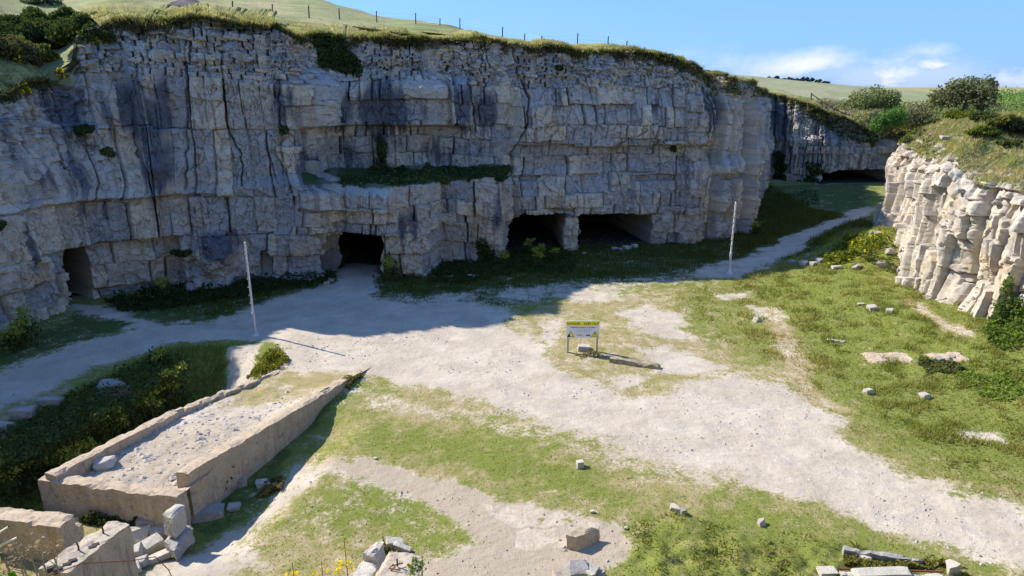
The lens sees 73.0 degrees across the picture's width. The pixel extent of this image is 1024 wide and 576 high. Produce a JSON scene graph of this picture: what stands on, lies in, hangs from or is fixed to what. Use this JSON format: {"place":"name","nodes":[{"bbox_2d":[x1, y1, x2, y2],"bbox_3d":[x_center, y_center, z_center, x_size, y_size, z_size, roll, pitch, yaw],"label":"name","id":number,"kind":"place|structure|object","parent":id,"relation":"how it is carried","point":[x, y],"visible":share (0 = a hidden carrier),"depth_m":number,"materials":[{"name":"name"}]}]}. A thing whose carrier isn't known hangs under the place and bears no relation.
{"place":"outdoors","nodes":[
{"label":"outdoors","id":0,"kind":"place"},
{"bbox_2d":[46,63,87,85],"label":"earth bank","id":1,"kind":"structure","parent":0,"point":[68,80],"depth_m":38.79,"materials":[{"name":"plant"}]},
{"bbox_2d":[0,18,899,336],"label":"cliff","id":2,"kind":"structure","parent":0,"point":[206,166],"depth_m":44.02,"materials":[{"name":"stone"}]},
{"bbox_2d":[71,123,95,139],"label":"cliff bush","id":3,"kind":"object","parent":2,"relation":"on","point":[82,129],"visible":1,"depth_m":38.00,"materials":[{"name":"green plant"}]},
{"bbox_2d":[322,175,340,180],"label":"ledge boulder","id":4,"kind":"object","parent":2,"relation":"on","point":[330,178],"visible":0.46,"depth_m":44.63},
{"bbox_2d":[317,173,329,177],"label":"ledge boulder","id":5,"kind":"object","parent":4,"relation":"on","point":[323,175],"visible":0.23,"depth_m":45.28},
{"bbox_2d":[304,159,323,175],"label":"ledge boulder","id":6,"kind":"object","parent":5,"relation":"on","point":[314,167],"visible":0.44,"depth_m":44.85,"materials":[{"name":"stone"}]},
{"bbox_2d":[308,30,362,77],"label":"hanging thicket","id":7,"kind":"object","parent":2,"relation":"attached to","point":[333,55],"visible":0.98,"depth_m":46.26,"materials":[{"name":"green plant"}]},
{"bbox_2d":[374,132,388,164],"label":"cliff bush","id":8,"kind":"object","parent":2,"relation":"on","point":[380,149],"visible":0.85,"depth_m":48.99,"materials":[{"name":"green plant"}]},
{"bbox_2d":[338,164,512,186],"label":"ledge grass","id":9,"kind":"structure","parent":2,"relation":"on","point":[468,175],"depth_m":47.15,"materials":[{"name":"green plant"}]},
{"bbox_2d":[0,1,903,139],"bbox_3d":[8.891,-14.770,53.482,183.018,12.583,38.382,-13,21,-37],"label":"brow turf","id":10,"kind":"structure","parent":2,"relation":"on","point":[130,6],"depth_m":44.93,"materials":[{"name":"plant"}]},
{"bbox_2d":[653,52,760,98],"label":"brow scrub","id":11,"kind":"object","parent":10,"relation":"on","point":[728,87],"visible":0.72,"depth_m":53.02,"materials":[{"name":"green plant"}]},
{"bbox_2d":[786,98,877,146],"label":"brow scrub","id":12,"kind":"object","parent":10,"relation":"on","point":[823,119],"visible":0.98,"depth_m":83.08,"materials":[{"name":"green plant"}]},
{"bbox_2d":[850,108,898,141],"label":"valley bush","id":13,"kind":"object","parent":10,"relation":"on","point":[865,118],"visible":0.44,"depth_m":84.32,"materials":[{"name":"green plant"}]},
{"bbox_2d":[475,237,496,262],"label":"ivy","id":14,"kind":"object","parent":2,"relation":"attached to","point":[482,247],"visible":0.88,"depth_m":48.13,"materials":[{"name":"green plant"}]},
{"bbox_2d":[772,150,788,180],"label":"ivy","id":15,"kind":"object","parent":2,"relation":"attached to","point":[778,156],"visible":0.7,"depth_m":85.99,"materials":[{"name":"green plant"}]},
{"bbox_2d":[0,0,906,135],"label":"hills","id":16,"kind":"structure","parent":0,"point":[294,8],"depth_m":60.39,"materials":[{"name":"plant"}]},
{"bbox_2d":[0,35,30,63],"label":"hill bush","id":17,"kind":"object","parent":16,"relation":"on","point":[9,49],"visible":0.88,"depth_m":37.70,"materials":[{"name":"green plant"}]},
{"bbox_2d":[0,21,32,43],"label":"hill bush","id":18,"kind":"object","parent":16,"relation":"on","point":[6,30],"visible":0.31,"depth_m":39.95,"materials":[{"name":"green plant"}]},
{"bbox_2d":[0,14,32,27],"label":"hill bush","id":19,"kind":"object","parent":16,"relation":"on","point":[14,19],"visible":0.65,"depth_m":42.06,"materials":[{"name":"green plant"}]},
{"bbox_2d":[3,33,39,51],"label":"hill bush","id":20,"kind":"object","parent":16,"relation":"on","point":[17,38],"visible":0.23,"depth_m":38.53,"materials":[{"name":"green plant"}]},
{"bbox_2d":[11,20,44,43],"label":"hill bush","id":21,"kind":"object","parent":16,"relation":"on","point":[29,26],"visible":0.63,"depth_m":40.64,"materials":[{"name":"green plant"}]},
{"bbox_2d":[14,46,43,65],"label":"hill bush","id":22,"kind":"object","parent":16,"relation":"on","point":[36,54],"visible":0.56,"depth_m":38.78,"materials":[{"name":"green plant"}]},
{"bbox_2d":[17,6,58,24],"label":"hill bush","id":23,"kind":"object","parent":16,"relation":"on","point":[30,12],"visible":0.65,"depth_m":45.81,"materials":[{"name":"green plant"}]},
{"bbox_2d":[19,0,64,4],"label":"hill bush","id":24,"kind":"object","parent":16,"relation":"on","point":[51,2],"visible":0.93,"depth_m":53.24,"materials":[{"name":"green plant"}]},
{"bbox_2d":[28,42,59,61],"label":"hill bush","id":25,"kind":"object","parent":16,"relation":"on","point":[48,52],"visible":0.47,"depth_m":39.64,"materials":[{"name":"green plant"}]},
{"bbox_2d":[28,17,66,48],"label":"hill bush","id":26,"kind":"object","parent":16,"relation":"on","point":[40,27],"visible":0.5,"depth_m":41.41,"materials":[{"name":"green plant"}]},
{"bbox_2d":[48,5,76,22],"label":"hill bush","id":27,"kind":"object","parent":16,"relation":"on","point":[63,11],"visible":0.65,"depth_m":46.83,"materials":[{"name":"green plant"}]},
{"bbox_2d":[43,15,90,45],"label":"hill bush","id":28,"kind":"object","parent":16,"relation":"on","point":[62,34],"visible":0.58,"depth_m":39.39,"materials":[{"name":"green plant"}]},
{"bbox_2d":[67,11,96,30],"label":"hill bush","id":29,"kind":"object","parent":16,"relation":"on","point":[75,15],"visible":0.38,"depth_m":39.68,"materials":[{"name":"green plant"}]},
{"bbox_2d":[76,22,115,47],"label":"hill bush","id":30,"kind":"object","parent":16,"relation":"on","point":[94,33],"visible":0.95,"depth_m":38.33,"materials":[{"name":"green plant"}]},
{"bbox_2d":[232,1,644,48],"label":"wire fence","id":31,"kind":"object","parent":16,"relation":"on","point":[437,21],"visible":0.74,"depth_m":58.51,"materials":[{"name":"metal"}]},
{"bbox_2d":[0,88,1023,575],"bbox_3d":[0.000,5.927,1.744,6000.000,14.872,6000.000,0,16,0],"label":"ground","id":32,"kind":"structure","parent":0,"point":[710,390],"depth_m":25.91,"materials":[{"name":"gravel"}]},
{"bbox_2d":[8,405,36,419],"bbox_3d":[-18.355,4.697,25.968,0.786,0.482,0.599,-4,12,-11],"label":"boulder","id":33,"kind":"object","parent":32,"relation":"on","point":[22,412],"visible":0.99,"depth_m":25.73,"materials":[{"name":"stone"}]},
{"bbox_2d":[0,447,45,506],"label":"flowering plant","id":34,"kind":"object","parent":32,"relation":"on","point":[14,486],"visible":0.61,"depth_m":23.17,"materials":[{"name":"green plant"}]},
{"bbox_2d":[0,318,47,354],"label":"flowering plant","id":35,"kind":"object","parent":32,"relation":"on","point":[13,340],"visible":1,"depth_m":32.20,"materials":[{"name":"green plant"}]},
{"bbox_2d":[19,539,40,575],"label":"dry stem","id":36,"kind":"object","parent":32,"relation":"on","point":[30,547],"visible":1,"depth_m":11.30,"materials":[{"name":"brown plant"}]},
{"bbox_2d":[9,306,51,342],"bbox_3d":[-23.692,1.799,33.667,1.700,1.764,1.787,1,16,4],"label":"flowering plant","id":37,"kind":"object","parent":32,"relation":"on","point":[22,312],"visible":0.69,"depth_m":33.57,"materials":[{"name":"green plant"}]},
{"bbox_2d":[17,446,53,486],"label":"flowering plant","id":38,"kind":"object","parent":32,"relation":"on","point":[43,461],"visible":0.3,"depth_m":24.25,"materials":[{"name":"green plant"}]},
{"bbox_2d":[0,507,83,561],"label":"wall stub","id":39,"kind":"object","parent":32,"relation":"on","point":[23,524],"depth_m":18.02,"materials":[{"name":"stone"}]},
{"bbox_2d":[35,396,63,407],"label":"boulder","id":40,"kind":"object","parent":32,"relation":"on","point":[50,400],"visible":0.98,"depth_m":26.82,"materials":[{"name":"stone"}]},
{"bbox_2d":[33,443,83,475],"bbox_3d":[-15.947,6.283,24.590,2.031,1.441,1.975,1,16,3],"label":"flowering plant","id":41,"kind":"object","parent":32,"relation":"on","point":[65,456],"visible":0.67,"depth_m":24.52,"materials":[{"name":"green plant"}]},
{"bbox_2d":[51,432,101,468],"bbox_3d":[-15.802,6.096,25.236,2.031,1.441,1.975,-11,20,-33],"label":"flowering plant","id":42,"kind":"object","parent":32,"relation":"on","point":[83,445],"visible":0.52,"depth_m":25.28,"materials":[{"name":"green plant"}]},
{"bbox_2d":[38,521,138,575],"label":"hollow block wall","id":43,"kind":"structure","parent":32,"relation":"on","point":[110,541],"depth_m":15.88,"materials":[{"name":"concrete"}]},
{"bbox_2d":[0,351,190,473],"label":"bramble","id":44,"kind":"object","parent":32,"relation":"on","point":[66,415],"visible":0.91,"depth_m":26.05,"materials":[{"name":"green plant"}]},
{"bbox_2d":[77,405,137,445],"bbox_3d":[-15.742,5.387,26.826,2.239,1.928,2.336,12,20,36],"label":"flowering plant","id":45,"kind":"object","parent":32,"relation":"on","point":[106,432],"visible":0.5,"depth_m":26.63,"materials":[{"name":"green plant"}]},
{"bbox_2d":[80,510,136,527],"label":"weeds","id":46,"kind":"object","parent":32,"relation":"on","point":[103,521],"visible":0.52,"depth_m":19.67,"materials":[{"name":"green plant"}]},
{"bbox_2d":[96,379,131,399],"bbox_3d":[-16.589,4.218,28.873,1.254,0.797,0.861,-9,23,-15],"label":"boulder","id":47,"kind":"object","parent":32,"relation":"on","point":[112,383],"visible":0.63,"depth_m":28.60,"materials":[{"name":"stone"}]},
{"bbox_2d":[110,405,143,437],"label":"flowering plant","id":48,"kind":"object","parent":32,"relation":"on","point":[121,426],"visible":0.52,"depth_m":27.26,"materials":[{"name":"green plant"}]},
{"bbox_2d":[130,525,150,543],"bbox_3d":[-10.428,6.880,19.232,0.739,0.345,0.502,4,12,-30],"label":"rubble stone","id":49,"kind":"object","parent":32,"relation":"on","point":[140,533],"visible":0.43,"depth_m":19.23,"materials":[{"name":"stone"}]},
{"bbox_2d":[128,385,175,425],"bbox_3d":[-14.980,4.997,28.339,2.143,1.770,2.054,-2,17,-8],"label":"flowering plant","id":50,"kind":"object","parent":32,"relation":"on","point":[147,409],"visible":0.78,"depth_m":28.40,"materials":[{"name":"green plant"}]},
{"bbox_2d":[141,533,164,554],"bbox_3d":[-9.948,7.073,18.866,0.459,0.301,0.792,23,31,32],"label":"rubble stone","id":51,"kind":"object","parent":32,"relation":"on","point":[153,543],"visible":0.64,"depth_m":18.88,"materials":[{"name":"stone"}]},
{"bbox_2d":[147,548,171,564],"bbox_3d":[-9.540,7.206,18.365,1.144,0.169,0.347,-17,15,-40],"label":"rubble stone","id":52,"kind":"object","parent":32,"relation":"on","point":[162,555],"visible":0.34,"depth_m":18.39,"materials":[{"name":"stone"}]},
{"bbox_2d":[138,344,181,374],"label":"flowering plant","id":53,"kind":"object","parent":32,"relation":"on","point":[159,356],"visible":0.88,"depth_m":31.33,"materials":[{"name":"green plant"}]},
{"bbox_2d":[148,276,177,297],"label":"flowering plant","id":54,"kind":"object","parent":32,"relation":"on","point":[161,280],"visible":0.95,"depth_m":40.38,"materials":[{"name":"green plant"}]},
{"bbox_2d":[146,360,200,415],"bbox_3d":[-14.635,4.432,29.596,2.316,2.286,2.202,0,16,1],"label":"flowering plant","id":55,"kind":"object","parent":32,"relation":"on","point":[184,398],"visible":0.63,"depth_m":29.55,"materials":[{"name":"green plant"}]},
{"bbox_2d":[164,525,194,560],"bbox_3d":[-9.068,6.863,18.818,0.582,0.506,1.226,2,16,5],"label":"stone slab","id":56,"kind":"object","parent":32,"relation":"on","point":[180,544],"depth_m":18.59,"materials":[{"name":"stone"}]},
{"bbox_2d":[162,504,186,537],"bbox_3d":[-9.140,6.297,18.773,0.472,0.665,0.574,6,17,19],"label":"stone block","id":57,"kind":"object","parent":56,"relation":"on","point":[175,520],"depth_m":18.63,"materials":[{"name":"stone"}]},
{"bbox_2d":[38,365,371,526],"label":"concrete ramp","id":58,"kind":"structure","parent":32,"relation":"on","point":[202,476],"depth_m":22.32,"materials":[{"name":"concrete"}]},
{"bbox_2d":[93,455,116,470],"bbox_3d":[-12.556,5.396,21.310,0.635,0.259,0.499,-8,22,-16],"label":"boulder","id":59,"kind":"object","parent":58,"relation":"on","point":[103,463],"visible":1,"depth_m":21.21,"materials":[{"name":"stone"}]},
{"bbox_2d":[85,391,311,502],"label":"gravel","id":60,"kind":"structure","parent":58,"relation":"on","point":[136,450],"depth_m":22.72,"materials":[{"name":"gravel"}]},
{"bbox_2d":[191,503,224,523],"bbox_3d":[-9.079,6.711,20.633,0.952,0.317,0.538,-2,11,-23],"label":"boulder","id":61,"kind":"object","parent":32,"relation":"on","point":[211,512],"visible":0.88,"depth_m":20.48,"materials":[{"name":"stone"}]},
{"bbox_2d":[104,270,336,311],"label":"bramble","id":62,"kind":"object","parent":32,"relation":"on","point":[123,298],"visible":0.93,"depth_m":40.89,"materials":[{"name":"green plant"}]},
{"bbox_2d":[244,242,259,336],"bbox_3d":[-12.785,0.207,33.864,0.510,5.022,0.510,0,16,0],"label":"steel post","id":63,"kind":"object","parent":32,"relation":"on","point":[255,333],"visible":0.97,"depth_m":33.90,"materials":[{"name":"metal"}]},
{"bbox_2d":[246,344,289,378],"bbox_3d":[-10.720,3.364,31.108,1.579,0.946,2.355,5,17,17],"label":"bush","id":64,"kind":"object","parent":32,"relation":"on","point":[274,362],"visible":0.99,"depth_m":30.88,"materials":[{"name":"green plant"}]},
{"bbox_2d":[252,474,284,497],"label":"grass tussock","id":65,"kind":"object","parent":32,"relation":"on","point":[277,482],"depth_m":21.87,"materials":[{"name":"green plant"}]},
{"bbox_2d":[334,538,354,575],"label":"yellow flower","id":66,"kind":"object","parent":32,"relation":"on","point":[339,564],"visible":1,"depth_m":3.06,"materials":[{"name":"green plant"}]},
{"bbox_2d":[351,541,385,575],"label":"rubble stones","id":67,"kind":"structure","parent":32,"relation":"on","point":[374,557],"depth_m":17.00,"materials":[{"name":"stone"}]},
{"bbox_2d":[372,254,408,283],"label":"flowering plant","id":68,"kind":"object","parent":32,"relation":"on","point":[387,266],"visible":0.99,"depth_m":43.91,"materials":[{"name":"green plant"}]},
{"bbox_2d":[375,552,422,575],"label":"concrete pier","id":69,"kind":"structure","parent":32,"relation":"on","point":[394,563],"depth_m":16.26,"materials":[{"name":"concrete"}]},
{"bbox_2d":[407,553,428,575],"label":"ivy sprig","id":70,"kind":"object","parent":69,"relation":"attached to","point":[410,566],"visible":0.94,"depth_m":16.23,"materials":[{"name":"green plant"}]},
{"bbox_2d":[429,241,576,283],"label":"bramble","id":71,"kind":"object","parent":32,"relation":"on","point":[442,264],"visible":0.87,"depth_m":46.73,"materials":[{"name":"green plant"}]},
{"bbox_2d":[564,559,588,575],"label":"masonry stone","id":72,"kind":"object","parent":32,"relation":"on","point":[577,567],"visible":0.97,"depth_m":17.21,"materials":[{"name":"stone"}]},
{"bbox_2d":[566,525,599,550],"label":"stone block","id":73,"kind":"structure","parent":32,"relation":"on","point":[580,538],"depth_m":18.64,"materials":[{"name":"stone"}]},
{"bbox_2d":[566,321,599,352],"bbox_3d":[3.266,2.382,32.037,1.513,1.860,0.134,0,16,0],"label":"warning sign","id":74,"kind":"object","parent":32,"relation":"on","point":[582,329],"visible":1,"depth_m":31.85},
{"bbox_2d":[609,355,660,369],"bbox_3d":[5.460,3.380,30.758,2.247,0.380,0.410,6,18,21],"label":"kerb stone","id":75,"kind":"object","parent":32,"relation":"on","point":[633,362],"visible":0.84,"depth_m":30.63,"materials":[{"name":"stone"}]},
{"bbox_2d":[725,202,736,274],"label":"steel post","id":76,"kind":"object","parent":32,"relation":"on","point":[729,271],"visible":0.95,"depth_m":45.29,"materials":[{"name":"metal"}]},
{"bbox_2d":[755,189,819,220],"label":"bramble","id":77,"kind":"object","parent":32,"relation":"on","point":[802,201],"visible":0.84,"depth_m":72.62,"materials":[{"name":"green plant"}]},
{"bbox_2d":[785,161,823,182],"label":"ivy","id":78,"kind":"object","parent":32,"relation":"on","point":[819,171],"visible":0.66,"depth_m":83.52,"materials":[{"name":"green plant"}]},
{"bbox_2d":[816,566,838,575],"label":"flat stone","id":79,"kind":"object","parent":32,"relation":"on","point":[827,571],"visible":1,"depth_m":17.56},
{"bbox_2d":[822,229,896,266],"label":"ivy bank","id":80,"kind":"structure","parent":32,"relation":"on","point":[846,249],"depth_m":45.68,"materials":[{"name":"green plant"}]},
{"bbox_2d":[834,85,884,111],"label":"valley bush","id":81,"kind":"object","parent":32,"relation":"on","point":[858,99],"visible":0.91,"depth_m":101.14,"materials":[{"name":"green plant"}]},
{"bbox_2d":[850,566,910,575],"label":"flat stone","id":82,"kind":"object","parent":32,"relation":"on","point":[888,571],"visible":1,"depth_m":17.33,"materials":[{"name":"stone"}]},
{"bbox_2d":[869,115,891,131],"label":"valley bush","id":83,"kind":"object","parent":32,"relation":"on","point":[879,123],"visible":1,"depth_m":70.41,"materials":[{"name":"green plant"}]},
{"bbox_2d":[842,545,923,563],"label":"stone sill","id":84,"kind":"structure","parent":32,"relation":"on","point":[882,556],"depth_m":18.16,"materials":[{"name":"stone"}]},
{"bbox_2d":[861,352,914,362],"bbox_3d":[16.936,3.235,31.182,2.212,0.546,1.222,4,17,13],"label":"concrete pad","id":85,"kind":"object","parent":32,"relation":"on","point":[873,357],"visible":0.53,"depth_m":31.09,"materials":[{"name":"concrete"}]},
{"bbox_2d":[839,568,943,575],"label":"concrete plinth","id":86,"kind":"structure","parent":32,"relation":"on","point":[928,572],"depth_m":17.44,"materials":[{"name":"concrete"}]},
{"bbox_2d":[842,553,961,569],"bbox_3d":[10.121,7.095,17.914,3.085,0.445,0.801,2,17,7],"label":"grass tussock","id":87,"kind":"object","parent":32,"relation":"on","point":[852,560],"depth_m":17.92,"materials":[{"name":"green plant"}]},
{"bbox_2d":[899,99,942,130],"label":"valley bush","id":88,"kind":"object","parent":32,"relation":"on","point":[920,115],"visible":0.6,"depth_m":83.38,"materials":[{"name":"green plant"}]},
{"bbox_2d":[918,355,965,374],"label":"bramble","id":89,"kind":"object","parent":32,"relation":"on","point":[927,366],"visible":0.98,"depth_m":29.56,"materials":[{"name":"green plant"}]},
{"bbox_2d":[924,352,968,361],"bbox_3d":[19.115,3.165,30.358,1.751,0.552,0.908,4,17,13],"label":"concrete pad","id":90,"kind":"object","parent":32,"relation":"on","point":[959,356],"visible":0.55,"depth_m":30.38,"materials":[{"name":"concrete"}]},
{"bbox_2d":[872,143,1023,320],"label":"bluff","id":91,"kind":"structure","parent":32,"relation":"on","point":[959,237],"depth_m":36.31,"materials":[{"name":"stone"}]},
{"bbox_2d":[904,109,1023,191],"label":"bluff turf","id":92,"kind":"structure","parent":91,"relation":"on","point":[978,154],"depth_m":37.15,"materials":[{"name":"plant"}]},
{"bbox_2d":[880,105,911,131],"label":"valley bush","id":93,"kind":"object","parent":92,"relation":"on","point":[895,116],"visible":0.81,"depth_m":71.53,"materials":[{"name":"green plant"}]},
{"bbox_2d":[941,110,973,118],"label":"bluff shrub","id":94,"kind":"object","parent":92,"relation":"on","point":[955,114],"visible":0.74,"depth_m":55.50,"materials":[{"name":"green plant"}]},
{"bbox_2d":[926,74,1001,110],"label":"green tree","id":95,"kind":"object","parent":92,"relation":"on","point":[968,92],"visible":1,"depth_m":78.90,"materials":[{"name":"green plant"}]},
{"bbox_2d":[964,124,1002,136],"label":"bluff shrub","id":96,"kind":"object","parent":92,"relation":"on","point":[983,129],"visible":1,"depth_m":38.12,"materials":[{"name":"green plant"}]},
{"bbox_2d":[968,109,1001,121],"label":"bluff shrub","id":97,"kind":"object","parent":92,"relation":"on","point":[982,116],"visible":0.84,"depth_m":45.57,"materials":[{"name":"green plant"}]},
{"bbox_2d":[985,114,1023,127],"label":"bluff shrub","id":98,"kind":"object","parent":92,"relation":"on","point":[1003,121],"visible":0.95,"depth_m":38.53,"materials":[{"name":"green plant"}]},
{"bbox_2d":[993,138,1022,145],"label":"bluff shrub","id":99,"kind":"object","parent":92,"relation":"on","point":[1011,141],"visible":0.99,"depth_m":37.32,"materials":[{"name":"green plant"}]},
{"bbox_2d":[1003,118,1023,135],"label":"bluff shrub","id":100,"kind":"object","parent":92,"relation":"on","point":[1015,129],"visible":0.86,"depth_m":38.42,"materials":[{"name":"green plant"}]},
{"bbox_2d":[991,272,1023,330],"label":"ivy","id":101,"kind":"object","parent":91,"relation":"attached to","point":[1015,302],"visible":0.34,"depth_m":32.66,"materials":[{"name":"green plant"}]},
{"bbox_2d":[945,559,960,575],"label":"end stone","id":102,"kind":"object","parent":32,"relation":"on","point":[952,566],"visible":0.98,"depth_m":17.57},
{"bbox_2d":[956,357,1023,400],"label":"weeds","id":103,"kind":"object","parent":32,"relation":"on","point":[985,389],"visible":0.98,"depth_m":27.88,"materials":[{"name":"green plant"}]},
{"bbox_2d":[982,307,1023,350],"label":"ivy bank","id":104,"kind":"structure","parent":32,"relation":"on","point":[1010,329],"depth_m":31.15,"materials":[{"name":"green plant"}]},
{"bbox_2d":[0,185,1023,575],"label":"grass","id":105,"kind":"structure","parent":0,"point":[772,229],"depth_m":33.14,"materials":[{"name":"plant"}]},
{"bbox_2d":[326,0,1023,87],"label":"sky","id":106,"kind":"structure","parent":0,"point":[887,43],"materials":[{"name":"blue"}]},
{"bbox_2d":[729,74,963,105],"bbox_3d":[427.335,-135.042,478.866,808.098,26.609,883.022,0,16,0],"label":"distant hill","id":107,"kind":"structure","parent":0,"point":[818,90],"depth_m":238.35,"materials":[{"name":"plant"}]},
{"bbox_2d":[862,84,902,110],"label":"valley bush","id":108,"kind":"object","parent":107,"relation":"on","point":[890,97],"visible":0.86,"depth_m":100.89,"materials":[{"name":"green plant"}]},
{"bbox_2d":[997,86,1023,103],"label":"green tree","id":109,"kind":"object","parent":107,"relation":"on","point":[1007,96],"visible":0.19,"depth_m":118.26,"materials":[{"name":"green plant"}]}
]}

